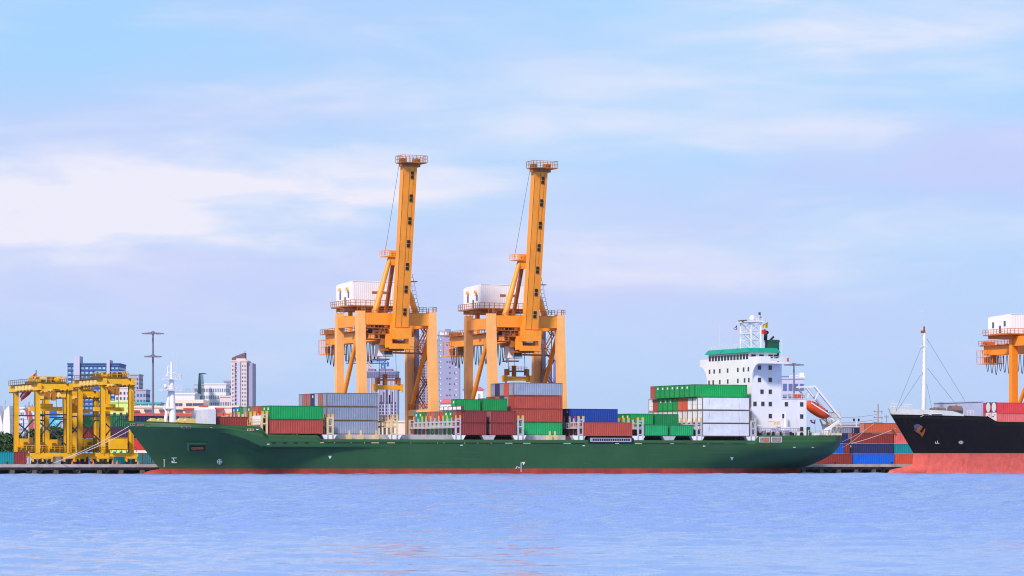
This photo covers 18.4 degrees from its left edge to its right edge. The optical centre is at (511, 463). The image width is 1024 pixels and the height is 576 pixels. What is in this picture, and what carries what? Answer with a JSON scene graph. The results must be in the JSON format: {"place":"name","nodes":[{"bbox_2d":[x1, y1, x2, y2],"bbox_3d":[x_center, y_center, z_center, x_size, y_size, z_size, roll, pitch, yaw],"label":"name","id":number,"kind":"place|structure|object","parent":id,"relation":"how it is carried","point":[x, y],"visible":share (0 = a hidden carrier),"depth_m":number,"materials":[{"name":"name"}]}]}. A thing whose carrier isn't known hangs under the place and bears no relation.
{"place":"outdoors","nodes":[
{"label":"outdoors","id":0,"kind":"place"},
{"bbox_2d":[0,400,12,434],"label":"exhibition hall","id":1,"kind":"structure","parent":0,"point":[6,422],"depth_m":1300.00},
{"bbox_2d":[19,407,27,463],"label":"apartment block","id":2,"kind":"structure","parent":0,"point":[22,417],"depth_m":1300.00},
{"bbox_2d":[19,410,33,432],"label":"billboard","id":3,"kind":"object","parent":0,"point":[25,423],"visible":0.24,"depth_m":999.70},
{"bbox_2d":[49,411,61,427],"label":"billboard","id":4,"kind":"object","parent":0,"point":[54,412],"visible":0.14,"depth_m":999.68},
{"bbox_2d":[115,387,134,400],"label":"apartment block","id":5,"kind":"structure","parent":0,"point":[123,395],"depth_m":1500.00,"materials":[{"name":"white concrete"}]},
{"bbox_2d":[129,374,143,400],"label":"apartment block","id":6,"kind":"structure","parent":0,"point":[138,378],"depth_m":1600.00,"materials":[{"name":"grey concrete"}]},
{"bbox_2d":[136,389,150,401],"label":"apartment block","id":7,"kind":"structure","parent":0,"point":[142,395],"depth_m":1580.00,"materials":[{"name":"grey concrete"}]},
{"bbox_2d":[127,400,241,452],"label":"terminal building","id":8,"kind":"structure","parent":0,"point":[184,408],"depth_m":999.50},
{"bbox_2d":[175,388,200,399],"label":"plant building","id":9,"kind":"structure","parent":0,"point":[187,396],"depth_m":1150.00,"materials":[{"name":"white concrete"}]},
{"bbox_2d":[197,373,205,399],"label":"glass tower","id":10,"kind":"structure","parent":0,"point":[200,384],"depth_m":1480.19,"materials":[{"name":"glass"}]},
{"bbox_2d":[204,383,229,405],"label":"apartment block","id":11,"kind":"structure","parent":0,"point":[213,392],"depth_m":1500.00,"materials":[{"name":"white concrete"}]},
{"bbox_2d":[219,396,230,405],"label":"apartment block","id":12,"kind":"structure","parent":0,"point":[225,400],"depth_m":1400.00,"materials":[{"name":"white concrete"}]},
{"bbox_2d":[230,353,255,406],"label":"tower block","id":13,"kind":"structure","parent":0,"point":[243,381],"depth_m":1350.00,"materials":[{"name":"white concrete"}]},
{"bbox_2d":[379,420,404,434],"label":"warehouse","id":14,"kind":"structure","parent":0,"point":[401,427],"depth_m":1000.00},
{"bbox_2d":[440,399,450,406],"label":"house","id":15,"kind":"structure","parent":0,"point":[445,402],"depth_m":900.46,"materials":[{"name":"red tile"}]},
{"bbox_2d":[462,386,483,398],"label":"house","id":16,"kind":"structure","parent":0,"point":[479,394],"depth_m":900.40,"materials":[{"name":"white paint"}]},
{"bbox_2d":[0,472,1023,575],"bbox_3d":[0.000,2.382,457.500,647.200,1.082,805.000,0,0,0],"label":"river","id":17,"kind":"structure","parent":0,"point":[713,524],"depth_m":119.69,"materials":[{"name":"blue liquid"}]},
{"bbox_2d":[0,0,1023,462],"label":"sky","id":18,"kind":"structure","parent":0,"point":[207,176],"materials":[{"name":"blue"}]},
{"bbox_2d":[782,373,804,398],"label":"office block","id":19,"kind":"structure","parent":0,"point":[787,385],"depth_m":1250.00,"materials":[{"name":"white concrete"}]},
{"bbox_2d":[833,427,853,432],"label":"shipping container","id":20,"kind":"object","parent":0,"point":[847,429],"visible":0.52,"depth_m":820.81,"materials":[{"name":"grey metal"}]},
{"bbox_2d":[821,423,885,443],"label":"warehouse","id":21,"kind":"structure","parent":0,"point":[846,425],"depth_m":1250.00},
{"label":"shipping container","id":22,"kind":"object","parent":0,"visible":0},
{"bbox_2d":[448,411,451,420],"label":"shipping container","id":23,"kind":"object","parent":22,"relation":"on","point":[449,415],"visible":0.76,"depth_m":701.21,"materials":[{"name":"green paint"}]},
{"bbox_2d":[451,399,479,410],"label":"shipping container","id":24,"kind":"object","parent":23,"relation":"on","point":[471,404],"visible":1,"depth_m":701.36,"materials":[{"name":"green metal"}]},
{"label":"shipping container","id":25,"kind":"object","parent":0,"visible":0},
{"bbox_2d":[480,398,506,410],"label":"shipping container","id":26,"kind":"object","parent":25,"relation":"on","point":[489,404],"visible":0.99,"depth_m":703.69,"materials":[{"name":"green metal"}]},
{"label":"ground","id":27,"kind":"structure","parent":0,"visible":0},
{"bbox_2d":[0,452,13,463],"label":"shipping container","id":28,"kind":"object","parent":27,"relation":"on","point":[5,457],"visible":1,"depth_m":687.26,"materials":[{"name":"teal metal"}]},
{"bbox_2d":[1,435,21,451],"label":"broadleaf tree","id":29,"kind":"object","parent":27,"relation":"on","point":[7,444],"visible":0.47,"depth_m":938.10,"materials":[{"name":"green plant"}]},
{"bbox_2d":[14,452,25,463],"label":"shipping container","id":30,"kind":"object","parent":27,"relation":"on","point":[19,457],"visible":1,"depth_m":688.44,"materials":[{"name":"red metal"}]},
{"bbox_2d":[23,402,33,463],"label":"utility pole","id":31,"kind":"object","parent":27,"relation":"on","point":[28,427],"visible":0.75,"depth_m":899.87,"materials":[{"name":"metal"}]},
{"bbox_2d":[20,370,36,463],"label":"flag","id":32,"kind":"object","parent":27,"relation":"on","point":[23,395],"visible":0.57,"depth_m":718.53,"materials":[{"name":"red fabric"}]},
{"bbox_2d":[8,376,75,463],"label":"gantry crane","id":33,"kind":"object","parent":27,"relation":"on","point":[51,387],"visible":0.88,"depth_m":712.66,"materials":[{"name":"yellow metal"}]},
{"bbox_2d":[25,426,61,452],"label":"broadleaf tree","id":34,"kind":"object","parent":27,"relation":"on","point":[32,431],"visible":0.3,"depth_m":939.18,"materials":[{"name":"green plant"}]},
{"bbox_2d":[45,452,60,463],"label":"site cabin","id":35,"kind":"object","parent":27,"relation":"on","point":[55,459],"visible":0.43,"depth_m":733.83,"materials":[{"name":"grey metal"}]},
{"bbox_2d":[39,387,99,463],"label":"gantry crane","id":36,"kind":"object","parent":27,"relation":"on","point":[56,445],"visible":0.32,"depth_m":741.78,"materials":[{"name":"yellow metal"}]},
{"bbox_2d":[67,356,125,463],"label":"office block","id":37,"kind":"structure","parent":27,"relation":"on","point":[79,367],"depth_m":1699.88,"materials":[{"name":"blue glass"}]},
{"bbox_2d":[72,371,137,463],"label":"gantry crane","id":38,"kind":"object","parent":27,"relation":"on","point":[106,382],"visible":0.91,"depth_m":718.21,"materials":[{"name":"yellow metal"}]},
{"bbox_2d":[95,453,143,463],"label":"shipping container","id":39,"kind":"object","parent":27,"relation":"on","point":[115,459],"visible":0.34,"depth_m":767.36,"materials":[{"name":"teal metal"}]},
{"bbox_2d":[110,401,136,452],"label":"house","id":40,"kind":"structure","parent":27,"relation":"on","point":[124,404],"depth_m":1000.00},
{"bbox_2d":[120,453,154,463],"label":"shipping container","id":41,"kind":"object","parent":27,"relation":"on","point":[152,461],"visible":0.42,"depth_m":769.63,"materials":[{"name":"teal metal"}]},
{"bbox_2d":[136,402,164,405],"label":"canopy building","id":42,"kind":"structure","parent":27,"relation":"on","point":[150,403],"depth_m":1100.00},
{"bbox_2d":[142,331,163,415],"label":"lamp mast","id":43,"kind":"object","parent":27,"relation":"on","point":[152,333],"visible":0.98,"depth_m":849.75,"materials":[{"name":"grey metal"}]},
{"bbox_2d":[367,369,399,419],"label":"unfinished tower","id":44,"kind":"structure","parent":27,"relation":"on","point":[388,402],"depth_m":1900.00,"materials":[{"name":"grey concrete"}]},
{"bbox_2d":[346,360,388,368],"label":"tower crane","id":45,"kind":"object","parent":44,"relation":"on","point":[383,363],"visible":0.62,"depth_m":1904.75,"materials":[{"name":"blue"}]},
{"bbox_2d":[419,339,437,409],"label":"building","id":46,"kind":"structure","parent":27,"relation":"on","point":[426,388],"depth_m":1700.00,"materials":[{"name":"purple concrete"}]},
{"bbox_2d":[437,329,459,406],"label":"building","id":47,"kind":"structure","parent":27,"relation":"on","point":[448,380],"depth_m":1680.00,"materials":[{"name":"white concrete"}]},
{"bbox_2d":[548,359,555,382],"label":"building","id":48,"kind":"structure","parent":27,"relation":"on","point":[554,372],"depth_m":1799.50,"materials":[{"name":"grey concrete"}]},
{"bbox_2d":[784,363,803,398],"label":"lamp mast","id":49,"kind":"object","parent":27,"relation":"on","point":[793,364],"visible":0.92,"depth_m":899.83,"materials":[{"name":"grey metal"}]},
{"bbox_2d":[814,454,851,463],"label":"shipping container","id":50,"kind":"object","parent":27,"relation":"on","point":[840,458],"visible":0.52,"depth_m":812.86,"materials":[{"name":"red metal"}]},
{"bbox_2d":[833,444,843,453],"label":"shipping container","id":51,"kind":"object","parent":50,"relation":"on","point":[840,450],"visible":0.23,"depth_m":813.27,"materials":[{"name":"blue metal"}]},
{"bbox_2d":[852,454,893,463],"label":"shipping container","id":52,"kind":"object","parent":27,"relation":"on","point":[872,458],"visible":0.98,"depth_m":817.11,"materials":[{"name":"blue metal"}]},
{"bbox_2d":[849,444,892,453],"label":"shipping container","id":53,"kind":"object","parent":52,"relation":"on","point":[870,448],"visible":1,"depth_m":816.92,"materials":[{"name":"blue metal"}]},
{"bbox_2d":[848,433,892,443],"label":"shipping container","id":54,"kind":"object","parent":53,"relation":"on","point":[885,438],"visible":0.91,"depth_m":816.99,"materials":[{"name":"red metal"}]},
{"bbox_2d":[860,423,900,432],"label":"shipping container","id":55,"kind":"object","parent":54,"relation":"on","point":[880,427],"visible":0.73,"depth_m":817.89,"materials":[{"name":"metal"}]},
{"bbox_2d":[894,454,912,463],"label":"shipping container","id":56,"kind":"object","parent":27,"relation":"on","point":[903,458],"visible":0.46,"depth_m":820.92,"materials":[{"name":"metal"}]},
{"bbox_2d":[893,444,912,453],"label":"shipping container","id":57,"kind":"object","parent":56,"relation":"on","point":[901,448],"visible":0.52,"depth_m":820.68,"materials":[{"name":"teal metal"}]},
{"bbox_2d":[893,433,907,443],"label":"shipping container","id":58,"kind":"object","parent":57,"relation":"on","point":[899,438],"visible":0.27,"depth_m":820.43,"materials":[{"name":"red metal"}]},
{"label":"shipping container","id":59,"kind":"object","parent":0,"visible":0},
{"bbox_2d":[625,414,652,424],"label":"shipping container","id":60,"kind":"object","parent":59,"relation":"on","point":[648,419],"visible":0.82,"depth_m":721.78,"materials":[{"name":"green metal"}]},
{"label":"river","id":61,"kind":"structure","parent":0,"visible":0},
{"bbox_2d":[0,462,910,473],"bbox_3d":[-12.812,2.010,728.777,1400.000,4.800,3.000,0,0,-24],"label":"quay wall","id":62,"kind":"structure","parent":61,"relation":"in","point":[7,468],"depth_m":695.12,"materials":[{"name":"concrete"}]},
{"bbox_2d":[319,155,438,434],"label":"quay crane","id":63,"kind":"object","parent":62,"relation":"on","point":[375,323],"visible":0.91,"depth_m":727.44,"materials":[{"name":"metal"}]},
{"bbox_2d":[443,160,566,408],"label":"quay crane","id":64,"kind":"object","parent":62,"relation":"on","point":[508,329],"visible":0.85,"depth_m":740.53,"materials":[{"name":"metal"}]},
{"bbox_2d":[978,314,1023,402],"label":"quay crane","id":65,"kind":"object","parent":62,"relation":"on","point":[1010,327],"visible":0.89,"depth_m":809.28,"materials":[{"name":"orange metal"}]},
{"bbox_2d":[123,312,841,473],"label":"container ship","id":66,"kind":"object","parent":61,"relation":"on","point":[781,438],"visible":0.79,"depth_m":702.33,"materials":[{"name":"green paint"}]},
{"bbox_2d":[216,417,248,425],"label":"shipping container","id":67,"kind":"object","parent":66,"relation":"on","point":[242,421],"visible":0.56,"depth_m":683.03,"materials":[{"name":"red metal"}]},
{"bbox_2d":[268,420,322,433],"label":"shipping container","id":68,"kind":"object","parent":66,"relation":"on","point":[295,426],"visible":1,"depth_m":679.41,"materials":[{"name":"red metal"}]},
{"bbox_2d":[266,405,322,419],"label":"shipping container","id":69,"kind":"object","parent":68,"relation":"on","point":[296,412],"visible":1,"depth_m":679.45,"materials":[{"name":"green metal"}]},
{"bbox_2d":[325,421,378,433],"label":"shipping container","id":70,"kind":"object","parent":66,"relation":"on","point":[356,427],"visible":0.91,"depth_m":690.27,"materials":[{"name":"grey metal"}]},
{"bbox_2d":[323,407,378,420],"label":"shipping container","id":71,"kind":"object","parent":70,"relation":"on","point":[358,413],"visible":0.98,"depth_m":690.18,"materials":[{"name":"grey metal"}]},
{"bbox_2d":[322,393,378,406],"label":"shipping container","id":72,"kind":"object","parent":71,"relation":"on","point":[350,399],"visible":1,"depth_m":690.05,"materials":[{"name":"metal"}]},
{"bbox_2d":[457,423,485,434],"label":"shipping container","id":73,"kind":"object","parent":66,"relation":"on","point":[473,428],"visible":1,"depth_m":696.34,"materials":[{"name":"red metal"}]},
{"bbox_2d":[457,411,485,422],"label":"shipping container","id":74,"kind":"object","parent":73,"relation":"on","point":[473,416],"visible":1,"depth_m":696.34,"materials":[{"name":"red metal"}]},
{"bbox_2d":[487,423,515,434],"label":"shipping container","id":75,"kind":"object","parent":66,"relation":"on","point":[501,428],"visible":1,"depth_m":699.29,"materials":[{"name":"red metal"}]},
{"bbox_2d":[487,411,515,422],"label":"shipping container","id":76,"kind":"object","parent":75,"relation":"on","point":[501,416],"visible":1,"depth_m":699.29,"materials":[{"name":"red metal"}]},
{"bbox_2d":[516,422,561,434],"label":"shipping container","id":77,"kind":"object","parent":66,"relation":"on","point":[537,428],"visible":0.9,"depth_m":708.41,"materials":[{"name":"green metal"}]},
{"bbox_2d":[509,409,561,421],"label":"shipping container","id":78,"kind":"object","parent":77,"relation":"on","point":[542,415],"visible":0.9,"depth_m":708.36,"materials":[{"name":"red metal"}]},
{"bbox_2d":[509,396,561,408],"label":"shipping container","id":79,"kind":"object","parent":78,"relation":"on","point":[535,402],"visible":1,"depth_m":707.91,"materials":[{"name":"red metal"}]},
{"bbox_2d":[509,382,561,395],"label":"shipping container","id":80,"kind":"object","parent":79,"relation":"on","point":[535,389],"visible":1,"depth_m":708.05,"materials":[{"name":"grey metal"}]},
{"bbox_2d":[565,424,567,435],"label":"shipping container","id":81,"kind":"object","parent":66,"relation":"on","point":[566,431],"visible":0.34,"depth_m":715.45,"materials":[{"name":"black metal"}]},
{"bbox_2d":[565,409,617,421],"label":"shipping container","id":82,"kind":"object","parent":81,"relation":"on","point":[600,415],"visible":0.91,"depth_m":716.53,"materials":[{"name":"blue metal"}]},
{"bbox_2d":[580,422,631,435],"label":"shipping container","id":83,"kind":"object","parent":66,"relation":"on","point":[607,428],"visible":1,"depth_m":709.57,"materials":[{"name":"red metal"}]},
{"bbox_2d":[639,425,667,435],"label":"shipping container","id":84,"kind":"object","parent":66,"relation":"on","point":[655,430],"visible":1,"depth_m":714.70,"materials":[{"name":"green metal"}]},
{"bbox_2d":[668,425,693,435],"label":"shipping container","id":85,"kind":"object","parent":66,"relation":"on","point":[680,430],"visible":1,"depth_m":717.16,"materials":[{"name":"green metal"}]},
{"bbox_2d":[698,423,749,435],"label":"shipping container","id":86,"kind":"object","parent":66,"relation":"on","point":[712,429],"visible":1,"depth_m":721.71,"materials":[{"name":"white metal"}]},
{"bbox_2d":[697,410,749,423],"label":"shipping container","id":87,"kind":"object","parent":86,"relation":"on","point":[718,416],"visible":1,"depth_m":721.61,"materials":[{"name":"white metal"}]},
{"bbox_2d":[697,397,749,410],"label":"shipping container","id":88,"kind":"object","parent":87,"relation":"on","point":[720,403],"visible":1,"depth_m":721.57,"materials":[{"name":"white metal"}]},
{"bbox_2d":[806,400,828,418],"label":"lifeboat","id":89,"kind":"object","parent":66,"relation":"attached to","point":[816,409],"visible":0.93,"depth_m":744.54,"materials":[{"name":"orange paint"}]},
{"bbox_2d":[888,311,1023,472],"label":"cargo ship","id":90,"kind":"object","parent":61,"relation":"on","point":[956,437],"visible":0.87,"depth_m":757.44,"materials":[{"name":"black paint"}]},
{"bbox_2d":[991,412,1023,421],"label":"shipping container","id":91,"kind":"object","parent":90,"relation":"on","point":[998,417],"visible":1,"depth_m":757.93,"materials":[{"name":"red metal"}]},
{"bbox_2d":[991,402,1023,413],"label":"shipping container","id":92,"kind":"object","parent":91,"relation":"on","point":[1006,407],"visible":1,"depth_m":757.93,"materials":[{"name":"red metal"}]},
{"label":"shipping container","id":93,"kind":"object","parent":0,"visible":0},
{"bbox_2d":[653,414,678,424],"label":"shipping container","id":94,"kind":"object","parent":93,"relation":"on","point":[665,419],"visible":0.94,"depth_m":724.01,"materials":[{"name":"green metal"}]},
{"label":"shipping container","id":95,"kind":"object","parent":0,"visible":0},
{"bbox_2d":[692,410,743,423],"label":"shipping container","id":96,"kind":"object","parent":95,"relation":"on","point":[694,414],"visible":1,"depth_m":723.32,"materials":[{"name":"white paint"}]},
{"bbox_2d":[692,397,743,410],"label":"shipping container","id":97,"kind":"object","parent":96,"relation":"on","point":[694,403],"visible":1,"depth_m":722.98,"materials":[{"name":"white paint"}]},
{"bbox_2d":[689,384,746,397],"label":"shipping container","id":98,"kind":"object","parent":97,"relation":"on","point":[709,390],"visible":1,"depth_m":723.81,"materials":[{"name":"green metal"}]},
{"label":"shipping container","id":99,"kind":"object","parent":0,"visible":0},
{"bbox_2d":[682,411,694,423],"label":"shipping container","id":100,"kind":"object","parent":99,"relation":"on","point":[684,415],"visible":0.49,"depth_m":727.56,"materials":[{"name":"white paint"}]},
{"bbox_2d":[682,398,694,410],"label":"shipping container","id":101,"kind":"object","parent":100,"relation":"on","point":[684,404],"visible":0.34,"depth_m":727.56,"materials":[{"name":"red paint"}]},
{"bbox_2d":[679,385,692,397],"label":"shipping container","id":102,"kind":"object","parent":101,"relation":"on","point":[681,391],"visible":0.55,"depth_m":727.27,"materials":[{"name":"green paint"}]},
{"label":"shipping container","id":103,"kind":"object","parent":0,"visible":0},
{"bbox_2d":[658,399,662,411],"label":"shipping container","id":104,"kind":"object","parent":103,"relation":"on","point":[660,404],"visible":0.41,"depth_m":738.75,"materials":[{"name":"green paint"}]},
{"bbox_2d":[655,386,667,398],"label":"shipping container","id":105,"kind":"object","parent":104,"relation":"on","point":[657,392],"visible":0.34,"depth_m":738.52,"materials":[{"name":"green paint"}]},
{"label":"shipping container","id":106,"kind":"object","parent":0,"visible":0},
{"bbox_2d":[653,399,664,411],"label":"shipping container","id":107,"kind":"object","parent":106,"relation":"on","point":[655,405],"visible":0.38,"depth_m":741.17,"materials":[{"name":"orange paint"}]},
{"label":"shipping container","id":108,"kind":"object","parent":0,"visible":0},
{"bbox_2d":[83,427,125,437],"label":"shipping container","id":109,"kind":"object","parent":108,"relation":"on","point":[88,434],"visible":0.39,"depth_m":764.35,"materials":[{"name":"red metal"}]},
{"bbox_2d":[83,416,124,426],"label":"shipping container","id":110,"kind":"object","parent":109,"relation":"on","point":[88,424],"visible":0.41,"depth_m":766.11,"materials":[{"name":"green metal"}]},
{"bbox_2d":[111,416,155,426],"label":"shipping container","id":111,"kind":"object","parent":109,"relation":"on","point":[139,418],"visible":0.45,"depth_m":767.83,"materials":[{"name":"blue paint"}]},
{"bbox_2d":[110,427,135,438],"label":"shipping container","id":112,"kind":"object","parent":108,"relation":"on","point":[120,432],"visible":0.11,"depth_m":767.21,"materials":[{"name":"metal"}]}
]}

